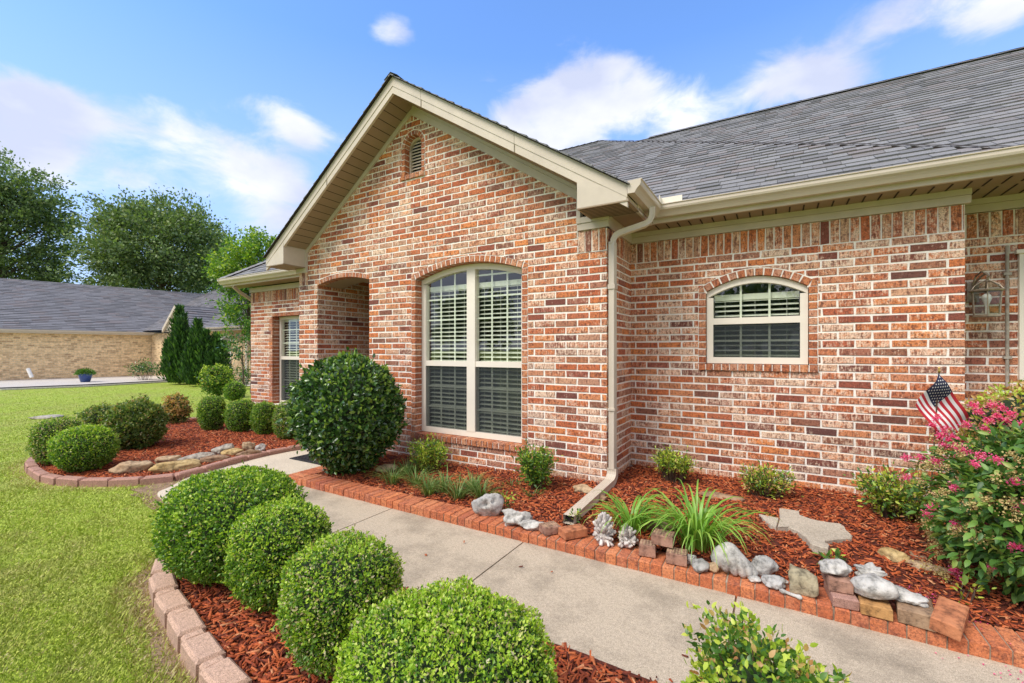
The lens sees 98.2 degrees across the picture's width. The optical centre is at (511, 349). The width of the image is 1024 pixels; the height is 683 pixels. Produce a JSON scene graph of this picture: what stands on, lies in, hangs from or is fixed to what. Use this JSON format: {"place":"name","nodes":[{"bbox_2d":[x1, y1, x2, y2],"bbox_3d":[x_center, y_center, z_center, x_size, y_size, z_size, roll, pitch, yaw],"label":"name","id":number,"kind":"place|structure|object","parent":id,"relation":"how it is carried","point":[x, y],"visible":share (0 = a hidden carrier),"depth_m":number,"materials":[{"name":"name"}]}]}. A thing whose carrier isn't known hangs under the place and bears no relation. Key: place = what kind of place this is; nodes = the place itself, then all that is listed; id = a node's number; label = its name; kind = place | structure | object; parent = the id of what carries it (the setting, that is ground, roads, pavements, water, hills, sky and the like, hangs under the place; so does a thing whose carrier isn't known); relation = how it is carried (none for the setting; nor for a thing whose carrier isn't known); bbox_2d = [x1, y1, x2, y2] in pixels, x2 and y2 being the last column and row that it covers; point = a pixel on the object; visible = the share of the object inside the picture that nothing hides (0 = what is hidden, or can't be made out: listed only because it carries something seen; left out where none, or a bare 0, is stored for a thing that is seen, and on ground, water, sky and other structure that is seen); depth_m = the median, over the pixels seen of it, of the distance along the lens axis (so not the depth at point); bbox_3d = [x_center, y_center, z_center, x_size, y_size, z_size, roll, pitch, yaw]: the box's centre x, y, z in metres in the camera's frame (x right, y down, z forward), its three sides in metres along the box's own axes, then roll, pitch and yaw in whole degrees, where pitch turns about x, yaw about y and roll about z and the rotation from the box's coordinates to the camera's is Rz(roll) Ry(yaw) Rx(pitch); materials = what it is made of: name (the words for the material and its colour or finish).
{"place":"outdoors","nodes":[
{"label":"outdoors","id":0,"kind":"place"},
{"bbox_2d":[0,382,1021,682],"bbox_3d":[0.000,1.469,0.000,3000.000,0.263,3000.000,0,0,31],"label":"lawn","id":1,"kind":"structure","parent":0,"point":[110,396],"depth_m":3.86,"materials":[{"name":"green plant"}]},
{"bbox_2d":[0,141,90,282],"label":"tree","id":2,"kind":"object","parent":1,"relation":"on","point":[25,209],"visible":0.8,"depth_m":34.37,"materials":[{"name":"green plant"}]},
{"bbox_2d":[0,380,166,389],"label":"lawn edging","id":3,"kind":"object","parent":1,"relation":"on","point":[70,386],"visible":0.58,"depth_m":18.82,"materials":[{"name":"grey concrete"}]},
{"bbox_2d":[0,375,249,386],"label":"driveway","id":4,"kind":"structure","parent":1,"relation":"on","point":[48,382],"depth_m":21.73,"materials":[{"name":"grey concrete"}]},
{"bbox_2d":[73,368,96,381],"bbox_3d":[-20.600,1.194,21.393,0.837,0.722,0.828,0,0,31],"label":"flower pot","id":5,"kind":"object","parent":4,"relation":"on","point":[87,375],"visible":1,"depth_m":21.24,"materials":[{"name":"blue ceramic"}]},
{"bbox_2d":[123,358,159,379],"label":"shrub","id":6,"kind":"object","parent":4,"relation":"on","point":[141,367],"visible":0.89,"depth_m":22.85,"materials":[{"name":"green plant"}]},
{"bbox_2d":[0,382,250,682],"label":"lawn grass","id":7,"kind":"structure","parent":1,"relation":"on","point":[124,631],"depth_m":2.56,"materials":[{"name":"plant"}]},
{"bbox_2d":[0,278,250,381],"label":"neighbour house","id":8,"kind":"structure","parent":1,"relation":"on","point":[50,330],"depth_m":25.35,"materials":[{"name":"beige brick"}]},
{"bbox_2d":[46,183,244,293],"bbox_3d":[-28.341,-5.755,35.949,13.077,15.159,13.494,0,0,31],"label":"tree","id":9,"kind":"object","parent":1,"relation":"on","point":[172,233],"visible":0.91,"depth_m":33.03,"materials":[{"name":"green plant"}]},
{"bbox_2d":[130,566,193,682],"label":"bare soil","id":10,"kind":"structure","parent":1,"relation":"on","point":[158,638],"depth_m":2.05,"materials":[{"name":"brown soil"}]},
{"bbox_2d":[149,572,177,606],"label":"edging block","id":11,"kind":"structure","parent":1,"relation":"on","point":[161,584],"depth_m":2.37,"materials":[{"name":"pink concrete"}]},
{"bbox_2d":[37,418,297,477],"bbox_3d":[-5.021,1.342,6.586,4.900,0.108,3.290,0,0,31],"label":"mulch bed","id":12,"kind":"object","parent":1,"relation":"on","point":[181,444],"visible":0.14,"depth_m":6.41,"materials":[{"name":"brown wood"}]},
{"bbox_2d":[23,414,87,465],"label":"boxwood","id":13,"kind":"object","parent":12,"relation":"on","point":[39,432],"visible":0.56,"depth_m":4.92,"materials":[{"name":"green plant"}]},
{"bbox_2d":[56,475,86,486],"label":"edging block","id":14,"kind":"structure","parent":12,"relation":"on","point":[70,480],"depth_m":4.36,"materials":[{"name":"pink concrete"}]},
{"bbox_2d":[43,422,121,473],"bbox_3d":[-4.594,1.063,4.763,0.659,0.575,0.606,0,0,31],"label":"boxwood","id":15,"kind":"object","parent":12,"relation":"on","point":[81,447],"visible":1,"depth_m":4.61,"materials":[{"name":"green plant"}]},
{"bbox_2d":[79,477,113,486],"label":"edging block","id":16,"kind":"structure","parent":12,"relation":"on","point":[96,481],"depth_m":4.34,"materials":[{"name":"pink concrete"}]},
{"bbox_2d":[73,400,120,424],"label":"shrub","id":17,"kind":"object","parent":12,"relation":"on","point":[90,416],"visible":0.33,"depth_m":6.93,"materials":[{"name":"green plant"}]},
{"bbox_2d":[108,476,142,486],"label":"edging block","id":18,"kind":"structure","parent":12,"relation":"on","point":[121,481],"depth_m":4.36,"materials":[{"name":"pink concrete"}]},
{"bbox_2d":[108,460,154,473],"bbox_3d":[-4.037,1.252,4.722,0.388,0.140,0.175,0,0,-41],"label":"stone","id":19,"kind":"object","parent":12,"relation":"on","point":[128,467],"visible":0.89,"depth_m":4.66,"materials":[{"name":"beige stone"}]},
{"bbox_2d":[97,393,169,449],"bbox_3d":[-4.997,0.968,5.860,0.803,0.821,0.762,0,0,31],"label":"shrub","id":20,"kind":"object","parent":12,"relation":"on","point":[140,422],"visible":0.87,"depth_m":5.70,"materials":[{"name":"green plant"}]},
{"bbox_2d":[140,473,174,484],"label":"edging block","id":21,"kind":"structure","parent":12,"relation":"on","point":[155,479],"depth_m":4.43,"materials":[{"name":"pink concrete"}]},
{"bbox_2d":[148,459,201,473],"bbox_3d":[-3.617,1.253,4.770,0.462,0.136,0.215,0,0,-37],"label":"stone","id":22,"kind":"object","parent":12,"relation":"on","point":[180,465],"visible":0.84,"depth_m":4.70,"materials":[{"name":"beige stone"}]},
{"bbox_2d":[160,391,194,423],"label":"shrub","id":23,"kind":"object","parent":12,"relation":"on","point":[178,408],"visible":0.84,"depth_m":8.09,"materials":[{"name":"brown plant"}]},
{"bbox_2d":[174,467,203,480],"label":"edging block","id":24,"kind":"structure","parent":12,"relation":"on","point":[180,475],"depth_m":4.60,"materials":[{"name":"pink concrete"}]},
{"bbox_2d":[196,394,226,429],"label":"boxwood","id":25,"kind":"object","parent":12,"relation":"on","point":[209,409],"visible":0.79,"depth_m":7.08,"materials":[{"name":"green plant"}]},
{"bbox_2d":[220,397,255,431],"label":"boxwood","id":26,"kind":"object","parent":12,"relation":"on","point":[237,413],"visible":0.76,"depth_m":6.89,"materials":[{"name":"green plant"}]},
{"bbox_2d":[248,399,276,434],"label":"boxwood","id":27,"kind":"object","parent":12,"relation":"on","point":[261,414],"visible":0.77,"depth_m":6.72,"materials":[{"name":"green plant"}]},
{"bbox_2d":[268,401,293,438],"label":"boxwood","id":28,"kind":"object","parent":12,"relation":"on","point":[279,430],"visible":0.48,"depth_m":6.31,"materials":[{"name":"green plant"}]},
{"bbox_2d":[154,589,190,628],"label":"edging block","id":29,"kind":"structure","parent":1,"relation":"on","point":[167,605],"depth_m":2.20,"materials":[{"name":"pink concrete"}]},
{"bbox_2d":[156,304,190,383],"bbox_3d":[-15.241,-0.313,20.328,1.797,3.732,1.589,0,0,31],"label":"arborvitae","id":30,"kind":"object","parent":1,"relation":"on","point":[173,346],"visible":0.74,"depth_m":19.97,"materials":[{"name":"green plant"}]},
{"bbox_2d":[166,608,205,653],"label":"edging block","id":31,"kind":"structure","parent":1,"relation":"on","point":[183,626],"depth_m":2.02,"materials":[{"name":"beige concrete"}]},
{"bbox_2d":[174,317,211,384],"bbox_3d":[-13.738,0.039,19.295,1.670,3.024,1.550,0,0,31],"label":"arborvitae","id":32,"kind":"object","parent":1,"relation":"on","point":[194,351],"visible":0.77,"depth_m":19.02,"materials":[{"name":"green plant"}]},
{"bbox_2d":[180,632,225,682],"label":"edging block","id":33,"kind":"structure","parent":1,"relation":"on","point":[200,653],"depth_m":1.85,"materials":[{"name":"beige concrete"}]},
{"bbox_2d":[194,363,236,396],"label":"shrub","id":34,"kind":"object","parent":1,"relation":"on","point":[214,379],"visible":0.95,"depth_m":13.46,"materials":[{"name":"green plant"}]},
{"bbox_2d":[200,331,233,371],"bbox_3d":[-12.940,0.349,19.356,1.352,2.407,1.354,0,0,-32],"label":"arborvitae","id":35,"kind":"object","parent":1,"relation":"on","point":[212,356],"visible":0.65,"depth_m":19.14,"materials":[{"name":"green plant"}]},
{"bbox_2d":[199,657,251,682],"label":"edging block","id":36,"kind":"structure","parent":1,"relation":"on","point":[228,670],"depth_m":1.72,"materials":[{"name":"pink concrete"}]},
{"bbox_2d":[215,331,250,397],"bbox_3d":[-8.393,0.556,13.913,1.516,2.330,1.638,0,0,-19],"label":"tree","id":37,"kind":"object","parent":1,"relation":"on","point":[233,342],"visible":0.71,"depth_m":13.80,"materials":[{"name":"green plant"}]},
{"bbox_2d":[205,260,264,366],"bbox_3d":[-8.977,-0.689,14.919,2.232,4.823,2.386,0,0,-22],"label":"tree","id":38,"kind":"object","parent":1,"relation":"on","point":[234,311],"visible":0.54,"depth_m":14.49,"materials":[{"name":"green plant"}]},
{"bbox_2d":[222,380,247,401],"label":"boxwood","id":39,"kind":"object","parent":1,"relation":"on","point":[234,390],"visible":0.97,"depth_m":12.17,"materials":[{"name":"green plant"}]},
{"bbox_2d":[197,225,277,392],"bbox_3d":[-8.892,-1.331,15.461,3.444,6.108,3.419,0,0,31],"label":"tree","id":40,"kind":"object","parent":1,"relation":"on","point":[248,250],"visible":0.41,"depth_m":14.56,"materials":[{"name":"green plant"}]},
{"bbox_2d":[171,570,657,682],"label":"mulch bed","id":41,"kind":"object","parent":1,"relation":"on","point":[585,679],"visible":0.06,"depth_m":1.91,"materials":[{"name":"brown wood"}]},
{"bbox_2d":[149,460,308,590],"bbox_3d":[-1.633,1.001,2.597,0.876,0.679,0.767,0,0,31],"label":"boxwood","id":42,"kind":"object","parent":41,"relation":"on","point":[199,513],"visible":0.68,"depth_m":2.34,"materials":[{"name":"green plant"}]},
{"bbox_2d":[215,491,334,613],"bbox_3d":[-1.183,1.046,2.261,0.547,0.589,0.514,0,0,31],"label":"boxwood","id":43,"kind":"object","parent":41,"relation":"on","point":[265,542],"visible":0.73,"depth_m":2.11,"materials":[{"name":"green plant"}]},
{"bbox_2d":[269,524,405,682],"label":"boxwood","id":44,"kind":"object","parent":41,"relation":"on","point":[330,584],"visible":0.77,"depth_m":1.70,"materials":[{"name":"green plant"}]},
{"bbox_2d":[327,574,557,682],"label":"boxwood","id":45,"kind":"object","parent":41,"relation":"on","point":[455,631],"visible":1,"depth_m":1.28,"materials":[{"name":"green plant"}]},
{"bbox_2d":[666,600,852,682],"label":"nandina","id":46,"kind":"object","parent":41,"relation":"on","point":[746,659],"visible":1,"depth_m":1.14,"materials":[{"name":"green plant"}]},
{"bbox_2d":[217,46,1023,524],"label":"brick house","id":47,"kind":"structure","parent":1,"relation":"on","point":[783,286],"depth_m":4.25,"materials":[{"name":"brick"}]},
{"bbox_2d":[279,316,298,402],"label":"window","id":48,"kind":"structure","parent":47,"relation":"in","point":[288,325],"depth_m":8.23,"materials":[{"name":"glass"}]},
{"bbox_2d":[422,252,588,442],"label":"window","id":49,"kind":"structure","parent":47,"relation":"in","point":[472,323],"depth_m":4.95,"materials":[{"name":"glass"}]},
{"bbox_2d":[706,276,808,371],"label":"window","id":50,"kind":"structure","parent":47,"relation":"in","point":[763,320],"depth_m":4.11,"materials":[{"name":"glass"}]},
{"bbox_2d":[966,271,1004,316],"bbox_3d":[3.667,-0.433,3.434,0.206,0.366,0.253,0,0,31],"label":"wall lantern","id":51,"kind":"object","parent":47,"relation":"attached to","point":[973,290],"depth_m":3.42,"materials":[{"name":"brown metal"}]},
{"bbox_2d":[289,466,1023,668],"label":"brick edging","id":52,"kind":"object","parent":1,"relation":"on","point":[985,641],"visible":0.66,"depth_m":2.55,"materials":[{"name":"red brick"}]},
{"bbox_2d":[471,493,503,516],"bbox_3d":[-0.183,1.193,3.378,0.244,0.206,0.117,0,0,8],"label":"stone","id":53,"kind":"object","parent":52,"relation":"on","point":[490,505],"visible":0.94,"depth_m":3.34,"materials":[{"name":"white stone"}]},
{"bbox_2d":[502,508,532,525],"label":"stone","id":54,"kind":"object","parent":52,"relation":"on","point":[513,517],"visible":0.81,"depth_m":3.17,"materials":[{"name":"white stone"}]},
{"bbox_2d":[518,519,543,530],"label":"stone","id":55,"kind":"object","parent":52,"relation":"on","point":[529,525],"visible":0.91,"depth_m":3.08,"materials":[{"name":"white stone"}]},
{"bbox_2d":[539,521,560,535],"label":"old brick","id":56,"kind":"object","parent":52,"relation":"on","point":[548,528],"visible":0.99,"depth_m":3.02,"materials":[{"name":"brick"}]},
{"bbox_2d":[558,523,587,539],"bbox_3d":[0.408,1.223,2.981,0.170,0.058,0.098,0,0,-24],"label":"old brick","id":57,"kind":"object","parent":52,"relation":"on","point":[573,531],"visible":1,"depth_m":2.95,"materials":[{"name":"brick"}]},
{"bbox_2d":[593,512,616,546],"bbox_3d":[0.602,1.157,2.888,0.147,0.210,0.148,0,0,31],"label":"coral","id":58,"kind":"object","parent":52,"relation":"on","point":[603,537],"visible":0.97,"depth_m":2.86},
{"bbox_2d":[617,524,638,547],"bbox_3d":[0.740,1.190,2.843,0.139,0.142,0.140,0,0,31],"label":"coral","id":59,"kind":"object","parent":52,"relation":"on","point":[628,539],"visible":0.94,"depth_m":2.81},
{"bbox_2d":[639,539,656,557],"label":"old brick","id":60,"kind":"object","parent":52,"relation":"on","point":[647,548],"visible":0.91,"depth_m":2.69,"materials":[{"name":"brown brick"}]},
{"bbox_2d":[666,547,687,566],"bbox_3d":[0.976,1.222,2.626,0.117,0.069,0.103,0,0,25],"label":"old brick","id":61,"kind":"object","parent":52,"relation":"on","point":[675,556],"visible":0.91,"depth_m":2.59,"materials":[{"name":"pink brick"}]},
{"bbox_2d":[651,528,675,547],"bbox_3d":[0.928,1.151,2.714,0.129,0.069,0.107,0,0,31],"label":"old brick","id":62,"kind":"object","parent":61,"relation":"on","point":[658,536],"visible":0.98,"depth_m":2.68,"materials":[{"name":"pink brick"}]},
{"bbox_2d":[692,558,708,572],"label":"stone","id":63,"kind":"object","parent":52,"relation":"on","point":[699,565],"visible":1,"depth_m":2.50,"materials":[{"name":"white stone"}]},
{"bbox_2d":[711,542,758,578],"bbox_3d":[1.238,1.172,2.471,0.243,0.177,0.068,0,0,26],"label":"stone","id":64,"kind":"object","parent":52,"relation":"on","point":[740,565],"visible":0.99,"depth_m":2.46,"materials":[{"name":"white stone"}]},
{"bbox_2d":[751,555,778,576],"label":"stone","id":65,"kind":"object","parent":52,"relation":"on","point":[763,564],"visible":0.77,"depth_m":2.45,"materials":[{"name":"white stone"}]},
{"bbox_2d":[761,574,785,589],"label":"stone","id":66,"kind":"object","parent":52,"relation":"on","point":[776,582],"visible":0.98,"depth_m":2.34,"materials":[{"name":"white stone"}]},
{"bbox_2d":[788,563,818,597],"bbox_3d":[1.511,1.203,2.299,0.133,0.128,0.100,0,0,33],"label":"stone","id":67,"kind":"object","parent":52,"relation":"on","point":[803,582],"visible":0.99,"depth_m":2.27,"materials":[{"name":"beige stone"}]},
{"bbox_2d":[824,581,859,610],"bbox_3d":[1.653,1.230,2.230,0.108,0.052,0.192,0,0,24],"label":"old brick","id":68,"kind":"object","parent":52,"relation":"on","point":[845,601],"visible":0.6,"depth_m":2.15,"materials":[{"name":"brick"}]},
{"bbox_2d":[821,572,853,594],"bbox_3d":[1.661,1.172,2.266,0.102,0.062,0.173,0,0,24],"label":"old brick","id":69,"kind":"object","parent":68,"relation":"on","point":[839,584],"visible":0.73,"depth_m":2.20,"materials":[{"name":"pink brick"}]},
{"bbox_2d":[818,558,852,576],"bbox_3d":[1.648,1.108,2.255,0.144,0.086,0.114,0,0,19],"label":"stone","id":70,"kind":"object","parent":69,"relation":"on","point":[840,567],"visible":1,"depth_m":2.23,"materials":[{"name":"white stone"}]},
{"bbox_2d":[855,593,892,620],"bbox_3d":[1.754,1.228,2.154,0.120,0.056,0.193,0,0,32],"label":"old brick","id":71,"kind":"object","parent":52,"relation":"on","point":[879,609],"visible":0.7,"depth_m":2.09,"materials":[{"name":"gold stone"}]},
{"bbox_2d":[850,573,899,599],"bbox_3d":[1.757,1.147,2.153,0.195,0.116,0.162,0,0,25],"label":"stone","id":72,"kind":"object","parent":71,"relation":"on","point":[872,585],"visible":0.96,"depth_m":2.11,"materials":[{"name":"white stone"}]},
{"bbox_2d":[853,562,887,576],"bbox_3d":[1.802,1.115,2.231,0.140,0.083,0.052,0,0,22],"label":"coral piece","id":73,"kind":"object","parent":72,"relation":"on","point":[870,567],"visible":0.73,"depth_m":2.22,"materials":[{"name":"white stone"}]},
{"bbox_2d":[895,598,934,631],"bbox_3d":[1.890,1.222,2.081,0.134,0.068,0.203,0,0,38],"label":"old brick","id":74,"kind":"object","parent":52,"relation":"on","point":[913,615],"visible":0.73,"depth_m":2.02,"materials":[{"name":"brown brick"}]},
{"bbox_2d":[895,585,928,607],"bbox_3d":[1.882,1.171,2.111,0.137,0.052,0.135,0,0,18],"label":"coral piece","id":75,"kind":"object","parent":74,"relation":"on","point":[908,596],"visible":0.81,"depth_m":2.08,"materials":[{"name":"white stone"}]},
{"bbox_2d":[929,596,969,641],"bbox_3d":[1.982,1.213,2.009,0.237,0.062,0.104,-4,9,-39],"label":"old brick","id":76,"kind":"object","parent":52,"relation":"on","point":[949,618],"visible":1,"depth_m":1.97,"materials":[{"name":"brown brick"}]},
{"bbox_2d":[0,0,1023,293],"label":"sky","id":77,"kind":"structure","parent":0,"point":[242,105],"materials":[{"name":"blue"}]},
{"bbox_2d":[157,449,1023,682],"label":"walkway","id":78,"kind":"structure","parent":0,"point":[628,619],"depth_m":2.29,"materials":[{"name":"concrete"}]},
{"bbox_2d":[131,480,736,643],"bbox_3d":[0.720,1.371,2.878,8.900,0.078,2.115,0,0,31],"label":"walk joint fill","id":79,"kind":"object","parent":78,"relation":"in","point":[146,488],"visible":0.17,"depth_m":4.23,"materials":[{"name":"soil"}]},
{"bbox_2d":[315,452,1023,631],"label":"mulch bed","id":80,"kind":"object","parent":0,"point":[862,557],"visible":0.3,"depth_m":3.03,"materials":[{"name":"brown wood"}]},
{"bbox_2d":[275,347,409,475],"bbox_3d":[-1.708,0.664,4.574,1.238,1.397,1.227,0,0,31],"label":"holly bush","id":81,"kind":"object","parent":80,"relation":"on","point":[347,415],"visible":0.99,"depth_m":4.23,"materials":[{"name":"green plant"}]},
{"bbox_2d":[370,461,414,484],"bbox_3d":[-1.151,1.164,4.159,0.504,0.196,0.497,0,0,31],"label":"liriope","id":82,"kind":"object","parent":80,"relation":"on","point":[391,479],"visible":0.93,"depth_m":4.16,"materials":[{"name":"green plant"}]},
{"bbox_2d":[386,466,436,485],"bbox_3d":[-0.912,1.165,4.101,0.501,0.194,0.470,0,0,31],"label":"liriope","id":83,"kind":"object","parent":80,"relation":"on","point":[415,479],"visible":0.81,"depth_m":4.10,"materials":[{"name":"green plant"}]},
{"bbox_2d":[404,470,451,496],"bbox_3d":[-0.733,1.161,3.869,0.442,0.201,0.511,0,0,31],"label":"liriope","id":84,"kind":"object","parent":80,"relation":"on","point":[428,489],"visible":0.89,"depth_m":3.83,"materials":[{"name":"green plant"}]},
{"bbox_2d":[406,432,450,472],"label":"shrub","id":85,"kind":"object","parent":80,"relation":"on","point":[423,451],"visible":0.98,"depth_m":4.52,"materials":[{"name":"green plant"}]},
{"bbox_2d":[422,466,466,493],"bbox_3d":[-0.612,1.159,3.910,0.456,0.205,0.481,0,0,31],"label":"liriope","id":86,"kind":"object","parent":80,"relation":"on","point":[441,486],"visible":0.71,"depth_m":3.90,"materials":[{"name":"green plant"}]},
{"bbox_2d":[433,472,477,500],"bbox_3d":[-0.475,1.161,3.733,0.505,0.202,0.534,0,0,31],"label":"liriope","id":87,"kind":"object","parent":80,"relation":"on","point":[457,493],"visible":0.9,"depth_m":3.73,"materials":[{"name":"green plant"}]},
{"bbox_2d":[458,473,510,498],"bbox_3d":[-0.273,1.170,3.738,0.496,0.184,0.459,0,0,31],"label":"liriope","id":88,"kind":"object","parent":80,"relation":"on","point":[479,493],"visible":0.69,"depth_m":3.73,"materials":[{"name":"green plant"}]},
{"bbox_2d":[510,439,563,490],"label":"shrub","id":89,"kind":"object","parent":80,"relation":"on","point":[539,472],"visible":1,"depth_m":3.84,"materials":[{"name":"green plant"}]},
{"bbox_2d":[584,487,687,537],"bbox_3d":[0.815,1.099,3.044,0.758,0.250,0.685,0,0,5],"label":"daylily","id":90,"kind":"object","parent":80,"relation":"on","point":[626,516],"visible":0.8,"depth_m":3.03,"materials":[{"name":"green plant"}]},
{"bbox_2d":[650,444,702,484],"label":"shrub","id":91,"kind":"object","parent":80,"relation":"on","point":[668,464],"visible":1,"depth_m":3.96,"materials":[{"name":"green plant"}]},
{"bbox_2d":[618,478,782,567],"bbox_3d":[1.182,1.066,2.777,0.930,0.316,0.932,0,0,31],"label":"daylily","id":92,"kind":"object","parent":80,"relation":"on","point":[698,531],"visible":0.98,"depth_m":2.72,"materials":[{"name":"green plant"}]},
{"bbox_2d":[693,491,744,501],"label":"stone","id":93,"kind":"object","parent":80,"relation":"on","point":[720,495],"visible":0.45,"depth_m":3.55,"materials":[{"name":"beige stone"}]},
{"bbox_2d":[737,460,803,499],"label":"shrub","id":94,"kind":"object","parent":80,"relation":"on","point":[766,482],"visible":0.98,"depth_m":3.57,"materials":[{"name":"green plant"}]},
{"bbox_2d":[759,508,851,553],"bbox_3d":[1.956,1.203,2.983,0.504,0.050,0.535,0,0,-28],"label":"stepping slab","id":95,"kind":"object","parent":80,"relation":"on","point":[816,536],"depth_m":2.92,"materials":[{"name":"beige stone"}]},
{"bbox_2d":[811,547,846,564],"bbox_3d":[1.815,1.201,2.514,0.188,0.176,0.246,0,0,31],"label":"vinca","id":96,"kind":"object","parent":80,"relation":"on","point":[839,554],"visible":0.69,"depth_m":2.52,"materials":[{"name":"green plant"}]},
{"bbox_2d":[843,462,939,521],"bbox_3d":[2.736,1.034,3.161,0.591,0.438,0.574,0,0,31],"label":"shrub","id":97,"kind":"object","parent":80,"relation":"on","point":[885,491],"visible":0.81,"depth_m":3.10,"materials":[{"name":"green plant"}]},
{"bbox_2d":[877,547,909,563],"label":"stone","id":98,"kind":"object","parent":80,"relation":"on","point":[894,555],"visible":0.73,"depth_m":2.55,"materials":[{"name":"beige stone"}]},
{"bbox_2d":[907,559,955,574],"bbox_3d":[2.320,1.216,2.472,0.220,0.047,0.107,0,0,43],"label":"stone","id":99,"kind":"object","parent":80,"relation":"on","point":[915,562],"visible":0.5,"depth_m":2.46,"materials":[{"name":"beige stone"}]},
{"bbox_2d":[916,367,968,491],"bbox_3d":[2.855,0.691,2.942,0.330,1.158,0.096,0,0,15],"label":"garden flag","id":100,"kind":"object","parent":80,"relation":"on","point":[937,397],"visible":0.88,"depth_m":2.94,"materials":[{"name":"multicoloured fabric"}]},
{"bbox_2d":[897,399,1023,605],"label":"crepe myrtle","id":101,"kind":"object","parent":80,"relation":"on","point":[992,545],"visible":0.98,"depth_m":2.30,"materials":[{"name":"green plant"}]},
{"bbox_2d":[944,575,995,603],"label":"sprig","id":102,"kind":"object","parent":80,"relation":"on","point":[978,589],"visible":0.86,"depth_m":2.19,"materials":[{"name":"green plant"}]},
{"bbox_2d":[944,379,1023,522],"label":"shrub","id":103,"kind":"object","parent":80,"relation":"on","point":[1015,400],"visible":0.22,"depth_m":2.89,"materials":[{"name":"green plant"}]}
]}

